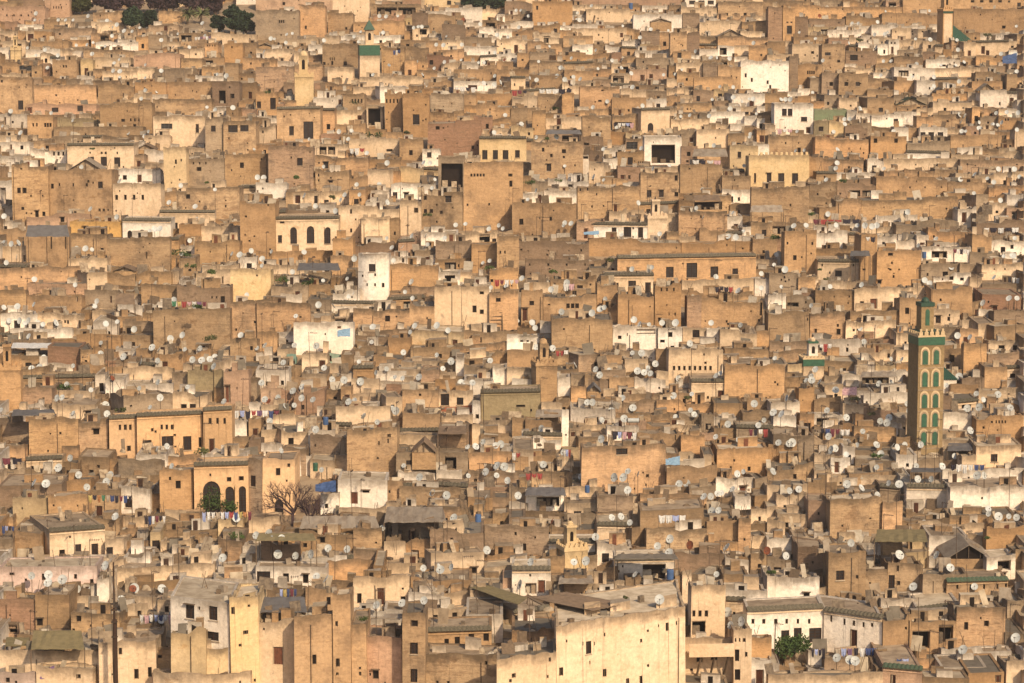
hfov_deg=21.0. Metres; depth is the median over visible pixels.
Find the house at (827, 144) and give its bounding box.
[813,134,868,159]
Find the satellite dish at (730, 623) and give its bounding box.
[727,621,732,628]
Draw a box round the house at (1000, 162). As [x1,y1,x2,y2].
[958,155,1023,172]
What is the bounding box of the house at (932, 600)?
[908,592,956,607]
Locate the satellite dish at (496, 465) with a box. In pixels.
[493,462,499,469]
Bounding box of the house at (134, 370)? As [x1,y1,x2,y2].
[123,362,174,379]
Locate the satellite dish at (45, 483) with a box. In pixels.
[42,479,49,495]
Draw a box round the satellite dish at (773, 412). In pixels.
[770,409,776,415]
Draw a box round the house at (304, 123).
[276,106,322,141]
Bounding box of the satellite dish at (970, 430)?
[967,427,972,433]
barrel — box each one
[313,462,317,470]
[323,417,327,424]
[475,514,480,521]
[585,485,589,492]
[667,569,673,579]
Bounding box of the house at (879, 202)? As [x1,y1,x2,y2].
[858,190,957,219]
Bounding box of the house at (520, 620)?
[512,605,554,641]
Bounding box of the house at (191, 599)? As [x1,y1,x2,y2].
[170,575,238,672]
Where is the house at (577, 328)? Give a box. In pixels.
[551,309,612,352]
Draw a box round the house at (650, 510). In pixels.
[638,497,703,544]
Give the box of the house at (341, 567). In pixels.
[327,555,374,579]
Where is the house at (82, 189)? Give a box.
[50,167,118,219]
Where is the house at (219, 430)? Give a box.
[203,404,234,452]
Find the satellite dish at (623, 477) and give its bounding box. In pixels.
[619,473,626,481]
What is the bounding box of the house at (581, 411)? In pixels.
[570,395,614,424]
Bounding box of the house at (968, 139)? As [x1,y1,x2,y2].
[944,129,1000,152]
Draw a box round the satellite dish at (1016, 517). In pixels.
[1013,514,1019,521]
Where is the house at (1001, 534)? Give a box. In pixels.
[982,520,1023,549]
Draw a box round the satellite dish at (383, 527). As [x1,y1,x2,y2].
[380,525,384,545]
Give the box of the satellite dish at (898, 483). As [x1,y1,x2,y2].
[895,480,902,500]
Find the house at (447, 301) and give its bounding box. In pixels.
[434,282,488,329]
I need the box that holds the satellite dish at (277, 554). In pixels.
[274,550,281,558]
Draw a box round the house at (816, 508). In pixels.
[804,493,825,528]
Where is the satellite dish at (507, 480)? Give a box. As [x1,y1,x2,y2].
[504,477,509,486]
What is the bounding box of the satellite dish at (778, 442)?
[775,439,780,445]
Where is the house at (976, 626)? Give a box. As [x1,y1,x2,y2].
[947,592,1005,646]
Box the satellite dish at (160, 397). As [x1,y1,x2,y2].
[157,394,162,408]
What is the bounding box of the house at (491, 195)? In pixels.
[463,160,522,230]
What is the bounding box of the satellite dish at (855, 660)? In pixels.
[851,656,859,665]
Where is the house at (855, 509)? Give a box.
[822,489,881,538]
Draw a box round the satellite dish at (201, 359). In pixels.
[198,357,204,362]
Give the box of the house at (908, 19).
[879,9,936,25]
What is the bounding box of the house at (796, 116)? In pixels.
[771,102,812,134]
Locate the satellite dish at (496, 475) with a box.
[494,473,498,484]
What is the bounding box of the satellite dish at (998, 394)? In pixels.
[995,391,1001,402]
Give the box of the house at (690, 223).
[678,206,726,236]
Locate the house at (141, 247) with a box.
[107,230,171,270]
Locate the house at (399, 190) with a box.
[391,182,419,199]
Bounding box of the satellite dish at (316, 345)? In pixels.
[313,342,319,353]
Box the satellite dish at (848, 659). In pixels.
[845,655,852,669]
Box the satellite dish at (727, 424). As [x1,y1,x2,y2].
[725,420,730,427]
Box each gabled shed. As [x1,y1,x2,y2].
[69,157,107,169]
[112,264,136,275]
[139,142,158,153]
[259,42,271,48]
[412,436,436,469]
[586,382,600,397]
[649,18,671,30]
[715,29,741,38]
[894,97,925,106]
[936,533,988,568]
[975,83,994,92]
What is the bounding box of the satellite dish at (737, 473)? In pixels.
[734,470,740,478]
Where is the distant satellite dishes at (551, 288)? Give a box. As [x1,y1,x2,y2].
[1,4,1021,456]
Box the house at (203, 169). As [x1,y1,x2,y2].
[189,152,224,185]
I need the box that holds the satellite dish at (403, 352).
[401,349,405,359]
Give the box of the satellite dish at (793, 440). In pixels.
[788,438,795,446]
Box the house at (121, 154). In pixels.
[67,142,138,169]
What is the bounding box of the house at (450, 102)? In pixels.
[431,89,463,112]
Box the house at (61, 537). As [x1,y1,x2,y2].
[30,511,104,556]
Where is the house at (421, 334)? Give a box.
[411,322,464,344]
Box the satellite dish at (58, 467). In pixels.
[55,463,61,473]
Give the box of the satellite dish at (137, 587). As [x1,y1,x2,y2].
[130,583,138,594]
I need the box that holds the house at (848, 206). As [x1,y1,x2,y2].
[831,191,860,219]
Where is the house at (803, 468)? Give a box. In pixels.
[764,451,812,481]
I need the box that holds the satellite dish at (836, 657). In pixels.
[833,653,840,669]
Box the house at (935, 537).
[921,524,967,555]
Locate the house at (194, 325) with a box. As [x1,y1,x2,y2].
[153,302,232,349]
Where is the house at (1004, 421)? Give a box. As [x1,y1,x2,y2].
[968,403,1023,440]
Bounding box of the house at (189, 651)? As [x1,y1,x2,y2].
[171,617,207,674]
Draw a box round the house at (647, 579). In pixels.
[641,575,670,584]
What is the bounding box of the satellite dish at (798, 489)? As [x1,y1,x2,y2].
[795,486,801,505]
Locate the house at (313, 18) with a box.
[300,2,326,36]
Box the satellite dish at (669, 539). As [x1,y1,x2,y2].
[666,534,673,547]
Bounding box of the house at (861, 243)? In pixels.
[854,232,876,279]
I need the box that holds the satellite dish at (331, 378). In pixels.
[329,376,334,381]
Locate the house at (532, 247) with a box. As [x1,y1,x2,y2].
[519,234,588,259]
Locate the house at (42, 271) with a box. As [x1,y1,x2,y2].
[0,262,79,289]
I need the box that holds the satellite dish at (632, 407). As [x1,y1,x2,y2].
[629,404,636,410]
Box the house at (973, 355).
[960,336,986,374]
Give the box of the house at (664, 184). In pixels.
[639,167,678,200]
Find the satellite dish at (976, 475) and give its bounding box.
[973,471,980,483]
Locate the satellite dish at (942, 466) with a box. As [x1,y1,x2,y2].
[940,463,945,469]
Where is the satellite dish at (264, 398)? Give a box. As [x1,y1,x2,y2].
[262,396,267,401]
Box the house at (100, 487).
[91,474,127,514]
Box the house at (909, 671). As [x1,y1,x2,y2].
[870,642,922,682]
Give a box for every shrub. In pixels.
[57,383,70,389]
[114,407,126,412]
[172,249,186,255]
[180,251,191,256]
[184,263,196,267]
[192,304,201,308]
[193,447,209,455]
[197,486,224,512]
[202,334,216,341]
[207,269,215,273]
[220,500,239,510]
[228,531,244,539]
[275,276,289,282]
[302,278,313,285]
[357,616,367,620]
[366,131,382,137]
[423,212,431,216]
[605,258,614,262]
[766,570,775,575]
[771,234,780,240]
[774,633,811,661]
[849,396,859,400]
[871,453,883,457]
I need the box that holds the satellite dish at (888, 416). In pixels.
[886,414,891,420]
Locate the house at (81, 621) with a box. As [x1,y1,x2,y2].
[71,600,127,631]
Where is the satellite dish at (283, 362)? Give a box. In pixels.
[280,360,285,369]
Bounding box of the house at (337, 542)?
[299,523,352,553]
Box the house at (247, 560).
[218,552,260,572]
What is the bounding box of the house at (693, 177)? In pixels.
[678,159,721,192]
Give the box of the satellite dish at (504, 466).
[500,462,507,470]
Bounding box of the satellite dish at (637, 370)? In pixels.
[634,367,640,376]
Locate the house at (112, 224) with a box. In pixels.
[70,215,122,237]
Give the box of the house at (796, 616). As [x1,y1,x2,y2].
[743,595,823,651]
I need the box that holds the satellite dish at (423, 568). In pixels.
[420,565,426,579]
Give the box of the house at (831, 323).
[809,310,844,338]
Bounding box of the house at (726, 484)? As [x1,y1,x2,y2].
[715,468,754,496]
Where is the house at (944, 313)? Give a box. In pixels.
[934,302,959,324]
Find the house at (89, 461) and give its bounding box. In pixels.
[78,447,115,477]
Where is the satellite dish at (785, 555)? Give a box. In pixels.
[783,552,788,566]
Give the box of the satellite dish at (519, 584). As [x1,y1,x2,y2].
[515,579,521,594]
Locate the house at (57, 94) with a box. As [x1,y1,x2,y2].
[34,80,97,104]
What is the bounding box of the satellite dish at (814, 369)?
[812,366,817,372]
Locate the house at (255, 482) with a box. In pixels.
[249,455,264,513]
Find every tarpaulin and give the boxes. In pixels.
[315,480,335,491]
[1002,53,1016,63]
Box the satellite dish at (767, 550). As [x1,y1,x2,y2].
[763,547,770,566]
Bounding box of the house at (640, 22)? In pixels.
[632,13,681,31]
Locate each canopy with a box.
[5,637,30,649]
[11,343,50,350]
[11,409,56,422]
[25,225,70,265]
[30,630,84,670]
[115,293,135,315]
[256,533,316,565]
[260,596,306,621]
[297,263,340,284]
[299,515,378,529]
[383,613,401,635]
[384,506,445,540]
[437,425,466,447]
[469,585,527,604]
[525,487,566,515]
[532,592,617,616]
[535,409,561,419]
[546,130,581,141]
[558,575,593,592]
[614,553,678,588]
[692,149,727,166]
[693,195,720,208]
[750,205,783,221]
[849,250,870,281]
[860,371,896,386]
[874,529,927,567]
[910,468,941,483]
[947,443,972,455]
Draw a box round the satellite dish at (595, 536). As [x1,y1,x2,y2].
[592,533,598,551]
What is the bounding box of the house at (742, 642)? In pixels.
[728,617,751,682]
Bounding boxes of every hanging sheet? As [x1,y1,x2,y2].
[337,328,349,336]
[584,231,598,234]
[666,456,679,464]
[842,386,856,395]
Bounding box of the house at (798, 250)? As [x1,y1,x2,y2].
[781,228,816,274]
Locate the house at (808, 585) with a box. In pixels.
[775,567,819,596]
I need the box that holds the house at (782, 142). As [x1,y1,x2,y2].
[765,130,813,154]
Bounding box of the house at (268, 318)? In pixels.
[257,295,310,331]
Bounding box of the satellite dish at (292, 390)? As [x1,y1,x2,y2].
[290,388,295,393]
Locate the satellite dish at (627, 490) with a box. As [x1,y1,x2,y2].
[624,486,630,495]
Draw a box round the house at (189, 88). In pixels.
[167,77,211,99]
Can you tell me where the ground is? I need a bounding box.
[1,0,1020,682]
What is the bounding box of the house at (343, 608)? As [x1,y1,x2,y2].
[332,586,353,682]
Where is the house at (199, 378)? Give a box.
[188,362,223,396]
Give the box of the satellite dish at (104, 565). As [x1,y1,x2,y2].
[101,561,107,569]
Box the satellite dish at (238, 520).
[232,514,239,526]
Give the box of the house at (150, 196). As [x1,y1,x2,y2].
[112,181,164,219]
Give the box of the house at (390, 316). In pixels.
[353,300,409,329]
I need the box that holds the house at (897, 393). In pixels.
[861,383,907,404]
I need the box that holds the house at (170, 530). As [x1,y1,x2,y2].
[164,518,217,539]
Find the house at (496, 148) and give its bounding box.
[479,136,525,161]
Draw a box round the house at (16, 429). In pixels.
[0,411,28,441]
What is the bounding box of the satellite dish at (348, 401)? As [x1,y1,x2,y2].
[345,398,351,406]
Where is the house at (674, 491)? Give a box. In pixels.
[639,485,706,507]
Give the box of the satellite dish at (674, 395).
[670,392,676,398]
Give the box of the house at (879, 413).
[845,403,896,423]
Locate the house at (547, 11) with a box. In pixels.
[532,0,572,24]
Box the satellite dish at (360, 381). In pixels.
[357,378,363,392]
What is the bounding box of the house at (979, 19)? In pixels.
[953,6,1023,32]
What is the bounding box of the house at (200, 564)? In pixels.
[111,550,215,584]
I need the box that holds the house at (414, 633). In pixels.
[402,600,427,682]
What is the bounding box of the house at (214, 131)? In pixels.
[205,111,226,155]
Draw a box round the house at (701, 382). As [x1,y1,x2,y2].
[688,373,723,401]
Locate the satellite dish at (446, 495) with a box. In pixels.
[442,491,450,501]
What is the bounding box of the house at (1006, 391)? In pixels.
[977,380,1021,402]
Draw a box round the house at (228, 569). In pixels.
[213,565,256,583]
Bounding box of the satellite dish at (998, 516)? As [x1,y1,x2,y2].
[994,512,1002,520]
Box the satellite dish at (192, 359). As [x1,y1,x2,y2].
[189,356,194,369]
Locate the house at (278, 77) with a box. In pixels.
[256,62,294,91]
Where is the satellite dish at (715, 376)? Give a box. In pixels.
[713,373,717,396]
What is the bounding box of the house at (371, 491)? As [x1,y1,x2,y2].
[338,471,388,507]
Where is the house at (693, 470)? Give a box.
[665,454,716,486]
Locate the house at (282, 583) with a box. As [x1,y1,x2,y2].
[267,576,306,599]
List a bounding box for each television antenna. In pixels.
[29,609,36,634]
[44,590,50,630]
[89,582,92,639]
[107,336,110,374]
[109,362,116,409]
[145,514,149,566]
[151,570,159,623]
[203,422,211,461]
[284,366,288,402]
[410,529,414,567]
[431,577,441,625]
[434,521,444,566]
[460,285,465,323]
[462,555,472,588]
[476,559,486,613]
[478,463,486,503]
[482,387,490,423]
[483,379,487,410]
[493,601,501,641]
[511,460,517,514]
[529,605,537,652]
[560,475,564,505]
[616,495,626,510]
[678,373,683,412]
[691,348,695,376]
[769,327,777,358]
[807,478,807,527]
[813,444,817,477]
[824,413,831,439]
[824,450,828,493]
[896,494,905,528]
[918,597,918,657]
[929,630,938,673]
[934,454,939,482]
[943,600,954,646]
[956,520,956,553]
[973,431,982,453]
[1009,467,1013,498]
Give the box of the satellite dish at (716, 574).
[714,571,718,584]
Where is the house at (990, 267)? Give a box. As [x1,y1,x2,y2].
[976,256,1022,280]
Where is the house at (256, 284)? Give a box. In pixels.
[230,268,273,301]
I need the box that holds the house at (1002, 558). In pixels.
[982,548,1015,578]
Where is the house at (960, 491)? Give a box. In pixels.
[941,471,1023,508]
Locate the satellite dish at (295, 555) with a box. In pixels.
[292,552,298,561]
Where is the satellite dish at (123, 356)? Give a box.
[120,353,125,366]
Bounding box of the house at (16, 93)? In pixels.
[0,72,33,113]
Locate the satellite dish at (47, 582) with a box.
[44,578,51,593]
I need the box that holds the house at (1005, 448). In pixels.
[969,434,1020,467]
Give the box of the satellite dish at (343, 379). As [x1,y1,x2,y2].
[340,376,347,383]
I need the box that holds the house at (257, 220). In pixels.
[240,193,278,252]
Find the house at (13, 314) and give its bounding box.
[0,305,37,331]
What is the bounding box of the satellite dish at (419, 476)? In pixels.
[416,473,422,480]
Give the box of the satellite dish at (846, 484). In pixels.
[843,480,850,488]
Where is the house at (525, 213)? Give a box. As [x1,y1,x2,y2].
[512,197,576,238]
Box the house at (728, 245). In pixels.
[681,236,751,252]
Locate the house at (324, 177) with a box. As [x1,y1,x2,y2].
[315,163,351,190]
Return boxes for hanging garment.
[2,458,10,464]
[12,458,21,464]
[144,615,148,623]
[202,512,205,521]
[234,512,237,520]
[245,411,250,420]
[268,410,272,418]
[563,284,568,290]
[569,284,573,290]
[613,431,616,439]
[659,515,664,522]
[666,515,671,522]
[672,515,678,521]
[763,429,767,437]
[822,649,824,658]
[841,648,845,656]
[843,219,850,223]
[854,648,857,655]
[860,648,864,656]
[866,648,870,654]
[956,464,961,471]
[962,464,966,473]
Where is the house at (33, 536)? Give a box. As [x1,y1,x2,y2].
[13,516,45,556]
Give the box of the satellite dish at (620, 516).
[618,513,623,519]
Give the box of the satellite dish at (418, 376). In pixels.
[416,374,421,379]
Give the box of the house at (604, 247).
[588,232,680,256]
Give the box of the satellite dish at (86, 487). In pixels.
[84,484,89,490]
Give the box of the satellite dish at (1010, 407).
[1007,404,1013,410]
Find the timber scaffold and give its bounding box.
[491,312,502,330]
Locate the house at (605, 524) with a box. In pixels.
[595,513,631,539]
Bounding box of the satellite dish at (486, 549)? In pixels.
[483,546,490,553]
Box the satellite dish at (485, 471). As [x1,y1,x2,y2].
[483,468,488,476]
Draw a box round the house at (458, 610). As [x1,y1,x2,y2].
[428,596,466,617]
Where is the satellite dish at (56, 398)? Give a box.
[54,394,58,416]
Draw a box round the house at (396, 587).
[353,568,410,607]
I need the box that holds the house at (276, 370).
[256,364,290,388]
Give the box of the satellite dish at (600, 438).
[598,435,603,442]
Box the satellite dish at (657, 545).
[654,542,660,548]
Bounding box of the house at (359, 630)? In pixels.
[351,608,370,682]
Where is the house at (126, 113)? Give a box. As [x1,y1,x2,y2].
[100,98,154,133]
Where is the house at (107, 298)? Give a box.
[84,285,123,307]
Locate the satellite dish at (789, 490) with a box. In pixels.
[787,487,791,503]
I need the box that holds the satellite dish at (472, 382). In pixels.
[469,380,475,389]
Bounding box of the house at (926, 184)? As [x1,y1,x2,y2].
[870,171,947,196]
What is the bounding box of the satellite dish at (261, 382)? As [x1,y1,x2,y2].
[258,380,264,387]
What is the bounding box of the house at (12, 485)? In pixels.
[0,473,68,509]
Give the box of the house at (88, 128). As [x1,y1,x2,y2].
[53,122,145,137]
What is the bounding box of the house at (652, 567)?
[613,549,673,579]
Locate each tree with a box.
[71,0,93,14]
[92,0,121,10]
[118,0,144,9]
[121,5,143,26]
[140,9,157,27]
[145,0,180,10]
[177,0,201,12]
[179,7,196,23]
[192,6,209,22]
[199,0,224,14]
[209,14,224,31]
[222,4,249,33]
[236,12,255,33]
[260,480,312,526]
[292,492,338,515]
[461,0,473,6]
[471,0,493,8]
[491,0,505,8]
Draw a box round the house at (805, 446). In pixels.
[768,425,813,460]
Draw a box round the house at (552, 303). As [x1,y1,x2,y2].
[543,288,596,320]
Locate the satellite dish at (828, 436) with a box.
[825,433,831,447]
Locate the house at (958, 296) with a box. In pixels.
[925,281,971,318]
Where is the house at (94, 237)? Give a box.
[71,226,112,255]
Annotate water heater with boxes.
[627,418,639,424]
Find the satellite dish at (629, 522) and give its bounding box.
[627,519,632,539]
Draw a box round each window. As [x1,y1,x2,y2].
[14,320,18,327]
[18,100,22,109]
[37,618,42,625]
[52,108,58,112]
[75,544,80,550]
[77,105,82,111]
[91,544,96,553]
[93,429,98,434]
[101,157,106,165]
[114,157,119,167]
[124,499,131,508]
[134,669,137,678]
[148,667,151,676]
[161,124,171,128]
[162,436,172,445]
[176,481,180,488]
[183,436,191,450]
[185,605,194,620]
[203,481,220,516]
[208,606,217,621]
[208,631,219,642]
[211,126,215,131]
[225,487,233,512]
[228,125,237,132]
[239,486,245,513]
[240,125,248,131]
[250,475,255,487]
[257,571,269,582]
[273,647,282,663]
[275,500,284,514]
[278,235,281,242]
[283,573,288,581]
[289,126,293,135]
[290,227,296,244]
[297,158,302,165]
[303,121,312,138]
[303,574,307,582]
[306,226,314,243]
[312,655,315,663]
[320,537,324,542]
[324,227,330,244]
[326,597,330,604]
[357,593,361,602]
[369,264,374,271]
[373,670,378,678]
[385,316,389,321]
[406,460,411,469]
[410,643,417,654]
[410,669,416,682]
[411,620,417,625]
[413,114,419,123]
[445,196,450,202]
[455,637,459,643]
[482,150,487,159]
[483,631,488,640]
[492,150,497,159]
[503,150,508,159]
[515,150,519,157]
[546,164,550,171]
[585,641,591,655]
[601,553,608,563]
[616,448,628,455]
[624,227,631,237]
[628,281,635,285]
[639,227,642,237]
[645,282,650,291]
[646,190,651,197]
[648,123,652,131]
[658,190,663,197]
[666,267,672,277]
[686,263,696,277]
[710,266,717,277]
[732,268,737,273]
[735,649,738,660]
[735,669,739,679]
[767,173,770,181]
[778,173,783,180]
[781,630,788,637]
[782,109,786,115]
[792,173,797,183]
[794,628,800,638]
[800,117,807,121]
[809,628,820,643]
[835,270,841,275]
[835,570,844,581]
[888,575,894,587]
[928,132,933,140]
[935,316,941,323]
[964,622,967,629]
[990,454,997,462]
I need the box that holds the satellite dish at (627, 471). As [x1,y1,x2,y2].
[625,468,630,482]
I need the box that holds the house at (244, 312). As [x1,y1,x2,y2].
[230,295,271,337]
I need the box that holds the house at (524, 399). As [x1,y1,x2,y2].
[481,384,540,419]
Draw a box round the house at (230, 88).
[212,77,241,106]
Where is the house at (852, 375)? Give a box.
[839,361,907,385]
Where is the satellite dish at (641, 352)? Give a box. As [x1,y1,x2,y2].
[638,349,644,358]
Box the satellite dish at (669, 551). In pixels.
[665,548,672,553]
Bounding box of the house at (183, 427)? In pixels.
[136,407,203,454]
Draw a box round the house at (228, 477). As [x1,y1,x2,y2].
[194,456,251,516]
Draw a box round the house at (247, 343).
[230,330,259,360]
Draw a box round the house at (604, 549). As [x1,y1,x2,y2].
[596,531,631,565]
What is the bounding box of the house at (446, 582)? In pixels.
[411,561,471,592]
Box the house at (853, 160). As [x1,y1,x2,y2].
[823,152,863,172]
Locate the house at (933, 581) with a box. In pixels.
[919,566,967,593]
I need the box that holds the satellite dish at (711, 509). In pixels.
[708,507,715,513]
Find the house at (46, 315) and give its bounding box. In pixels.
[38,306,84,327]
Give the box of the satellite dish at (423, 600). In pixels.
[420,596,427,604]
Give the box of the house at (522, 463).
[512,449,554,470]
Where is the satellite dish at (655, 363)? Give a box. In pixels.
[652,360,658,370]
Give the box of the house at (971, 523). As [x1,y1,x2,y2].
[916,513,983,533]
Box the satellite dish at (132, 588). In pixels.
[129,585,136,594]
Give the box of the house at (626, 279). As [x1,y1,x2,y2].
[603,270,653,293]
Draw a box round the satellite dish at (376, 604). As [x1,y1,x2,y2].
[373,601,379,617]
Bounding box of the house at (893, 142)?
[865,132,906,157]
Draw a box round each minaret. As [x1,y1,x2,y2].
[0,342,22,411]
[10,34,21,63]
[294,48,313,105]
[357,17,379,76]
[530,335,557,401]
[555,517,588,570]
[644,196,667,238]
[798,334,824,379]
[907,287,945,454]
[937,0,953,47]
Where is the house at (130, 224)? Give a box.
[122,216,174,237]
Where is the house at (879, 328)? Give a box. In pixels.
[844,313,895,338]
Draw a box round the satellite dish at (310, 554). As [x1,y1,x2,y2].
[307,550,313,558]
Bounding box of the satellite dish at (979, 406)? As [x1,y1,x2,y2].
[976,403,982,416]
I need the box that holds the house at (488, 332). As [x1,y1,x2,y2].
[464,323,516,342]
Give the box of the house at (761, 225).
[747,216,803,236]
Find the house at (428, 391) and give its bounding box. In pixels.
[402,382,439,412]
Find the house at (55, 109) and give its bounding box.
[26,100,99,114]
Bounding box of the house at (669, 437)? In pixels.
[637,424,679,451]
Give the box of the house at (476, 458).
[469,445,511,470]
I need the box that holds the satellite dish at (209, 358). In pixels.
[207,356,212,361]
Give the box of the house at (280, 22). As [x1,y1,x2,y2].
[256,6,300,40]
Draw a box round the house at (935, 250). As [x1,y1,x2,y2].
[915,240,970,261]
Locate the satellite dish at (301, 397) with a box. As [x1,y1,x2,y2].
[299,394,304,414]
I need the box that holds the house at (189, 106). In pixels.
[153,96,214,114]
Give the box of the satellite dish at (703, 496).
[700,493,706,506]
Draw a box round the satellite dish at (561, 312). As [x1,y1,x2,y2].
[559,309,564,317]
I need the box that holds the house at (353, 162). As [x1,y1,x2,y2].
[315,149,369,174]
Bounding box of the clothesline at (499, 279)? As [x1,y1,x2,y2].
[494,279,510,292]
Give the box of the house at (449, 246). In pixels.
[436,232,471,267]
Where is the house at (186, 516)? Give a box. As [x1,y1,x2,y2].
[162,509,217,527]
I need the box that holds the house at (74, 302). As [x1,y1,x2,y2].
[27,288,84,312]
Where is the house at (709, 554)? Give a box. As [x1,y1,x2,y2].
[673,542,723,572]
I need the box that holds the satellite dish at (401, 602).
[398,599,404,606]
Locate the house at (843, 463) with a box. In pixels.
[829,457,849,473]
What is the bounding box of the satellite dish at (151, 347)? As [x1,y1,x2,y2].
[149,344,154,350]
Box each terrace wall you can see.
[0,5,49,23]
[0,649,98,682]
[153,668,251,682]
[441,405,471,414]
[561,409,568,445]
[813,108,846,120]
[899,0,1023,12]
[940,462,1023,483]
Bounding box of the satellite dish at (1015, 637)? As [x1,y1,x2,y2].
[1011,633,1019,642]
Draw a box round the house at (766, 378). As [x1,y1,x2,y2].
[723,358,784,398]
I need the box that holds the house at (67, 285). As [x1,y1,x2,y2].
[27,276,86,294]
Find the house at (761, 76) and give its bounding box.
[738,59,788,92]
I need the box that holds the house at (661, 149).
[642,135,681,165]
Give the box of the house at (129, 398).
[111,384,172,412]
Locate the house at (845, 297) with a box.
[812,285,853,309]
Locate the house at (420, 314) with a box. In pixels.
[410,301,434,329]
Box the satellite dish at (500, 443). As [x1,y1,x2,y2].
[497,440,503,450]
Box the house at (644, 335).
[613,323,657,350]
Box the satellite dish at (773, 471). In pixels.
[770,468,775,474]
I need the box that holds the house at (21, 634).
[17,627,71,650]
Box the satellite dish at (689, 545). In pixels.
[686,541,692,553]
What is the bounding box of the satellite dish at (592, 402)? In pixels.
[590,399,595,408]
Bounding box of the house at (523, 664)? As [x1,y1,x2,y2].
[497,637,555,682]
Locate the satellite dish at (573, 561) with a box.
[571,559,576,564]
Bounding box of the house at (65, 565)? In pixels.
[0,556,103,592]
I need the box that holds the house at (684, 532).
[644,519,706,548]
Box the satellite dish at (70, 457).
[67,454,72,469]
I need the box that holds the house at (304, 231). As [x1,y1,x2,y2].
[276,213,340,251]
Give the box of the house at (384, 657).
[367,623,401,682]
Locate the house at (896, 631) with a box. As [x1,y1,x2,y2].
[878,606,910,647]
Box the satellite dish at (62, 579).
[57,575,66,593]
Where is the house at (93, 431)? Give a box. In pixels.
[79,412,108,453]
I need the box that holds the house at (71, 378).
[23,373,96,387]
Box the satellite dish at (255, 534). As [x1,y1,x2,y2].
[253,531,258,538]
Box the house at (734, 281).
[680,274,754,294]
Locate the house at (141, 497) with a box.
[119,476,158,513]
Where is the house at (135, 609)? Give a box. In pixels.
[111,595,154,616]
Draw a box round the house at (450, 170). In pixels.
[438,153,464,193]
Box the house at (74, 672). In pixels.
[36,662,97,682]
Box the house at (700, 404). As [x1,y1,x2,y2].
[656,392,712,413]
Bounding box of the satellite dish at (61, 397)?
[59,394,64,415]
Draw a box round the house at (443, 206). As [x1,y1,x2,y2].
[421,187,462,230]
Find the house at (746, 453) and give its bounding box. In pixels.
[713,436,767,475]
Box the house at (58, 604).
[35,581,80,629]
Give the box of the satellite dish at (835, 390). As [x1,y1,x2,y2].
[832,387,838,396]
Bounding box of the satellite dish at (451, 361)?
[448,357,454,364]
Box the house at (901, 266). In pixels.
[876,242,920,286]
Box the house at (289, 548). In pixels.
[261,532,300,560]
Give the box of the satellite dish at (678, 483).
[675,480,682,486]
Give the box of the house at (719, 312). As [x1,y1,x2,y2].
[701,291,762,329]
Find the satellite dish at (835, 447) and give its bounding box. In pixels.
[833,444,837,451]
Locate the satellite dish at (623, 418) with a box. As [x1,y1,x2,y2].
[620,415,627,421]
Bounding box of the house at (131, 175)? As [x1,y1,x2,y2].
[117,166,162,182]
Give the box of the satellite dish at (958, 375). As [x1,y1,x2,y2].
[955,373,962,379]
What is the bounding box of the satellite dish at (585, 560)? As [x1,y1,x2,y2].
[582,556,589,569]
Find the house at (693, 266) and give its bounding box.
[616,252,755,285]
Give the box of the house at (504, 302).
[489,285,517,329]
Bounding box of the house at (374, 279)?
[358,252,390,299]
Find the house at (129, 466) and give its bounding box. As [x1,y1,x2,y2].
[118,458,164,474]
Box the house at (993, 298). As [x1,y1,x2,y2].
[973,287,1020,309]
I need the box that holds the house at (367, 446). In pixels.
[347,419,399,475]
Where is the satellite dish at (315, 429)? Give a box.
[312,426,318,432]
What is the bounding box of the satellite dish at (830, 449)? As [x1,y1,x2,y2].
[828,446,832,457]
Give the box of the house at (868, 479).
[810,469,897,485]
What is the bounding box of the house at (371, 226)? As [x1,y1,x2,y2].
[361,214,389,243]
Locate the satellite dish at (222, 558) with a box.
[219,554,226,563]
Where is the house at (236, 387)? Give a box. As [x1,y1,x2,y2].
[224,361,251,405]
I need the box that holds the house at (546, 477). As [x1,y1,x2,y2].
[529,461,572,486]
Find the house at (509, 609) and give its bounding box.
[503,596,549,624]
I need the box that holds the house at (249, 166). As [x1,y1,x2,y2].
[225,150,267,186]
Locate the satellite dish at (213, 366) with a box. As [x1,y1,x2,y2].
[210,363,215,382]
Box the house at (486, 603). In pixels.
[466,597,502,642]
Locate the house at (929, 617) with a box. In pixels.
[907,607,955,653]
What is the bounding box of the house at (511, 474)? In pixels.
[468,462,530,482]
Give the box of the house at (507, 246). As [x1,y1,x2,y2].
[497,234,518,273]
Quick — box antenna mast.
[109,562,117,682]
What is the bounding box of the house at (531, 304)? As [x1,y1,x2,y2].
[521,282,542,326]
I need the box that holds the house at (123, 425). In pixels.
[108,412,138,457]
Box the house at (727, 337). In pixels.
[718,322,756,347]
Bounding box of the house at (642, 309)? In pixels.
[616,285,653,324]
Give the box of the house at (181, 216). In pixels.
[159,209,215,228]
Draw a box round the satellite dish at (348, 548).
[344,545,349,552]
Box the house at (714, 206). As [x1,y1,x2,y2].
[690,187,730,213]
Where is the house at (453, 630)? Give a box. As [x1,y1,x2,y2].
[428,616,491,644]
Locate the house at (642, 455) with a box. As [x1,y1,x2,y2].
[580,434,665,492]
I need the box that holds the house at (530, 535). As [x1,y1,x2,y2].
[484,517,548,554]
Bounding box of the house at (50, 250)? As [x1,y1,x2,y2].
[26,221,70,267]
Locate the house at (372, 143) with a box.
[349,135,399,156]
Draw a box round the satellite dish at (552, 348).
[550,345,555,353]
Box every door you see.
[96,506,101,514]
[137,175,141,181]
[209,438,214,451]
[225,385,229,401]
[352,492,357,503]
[377,588,384,603]
[522,308,527,320]
[538,580,544,592]
[717,390,723,396]
[834,462,838,471]
[850,629,856,646]
[870,299,876,308]
[892,675,895,682]
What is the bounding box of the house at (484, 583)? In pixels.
[470,580,502,596]
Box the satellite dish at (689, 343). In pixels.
[687,340,692,346]

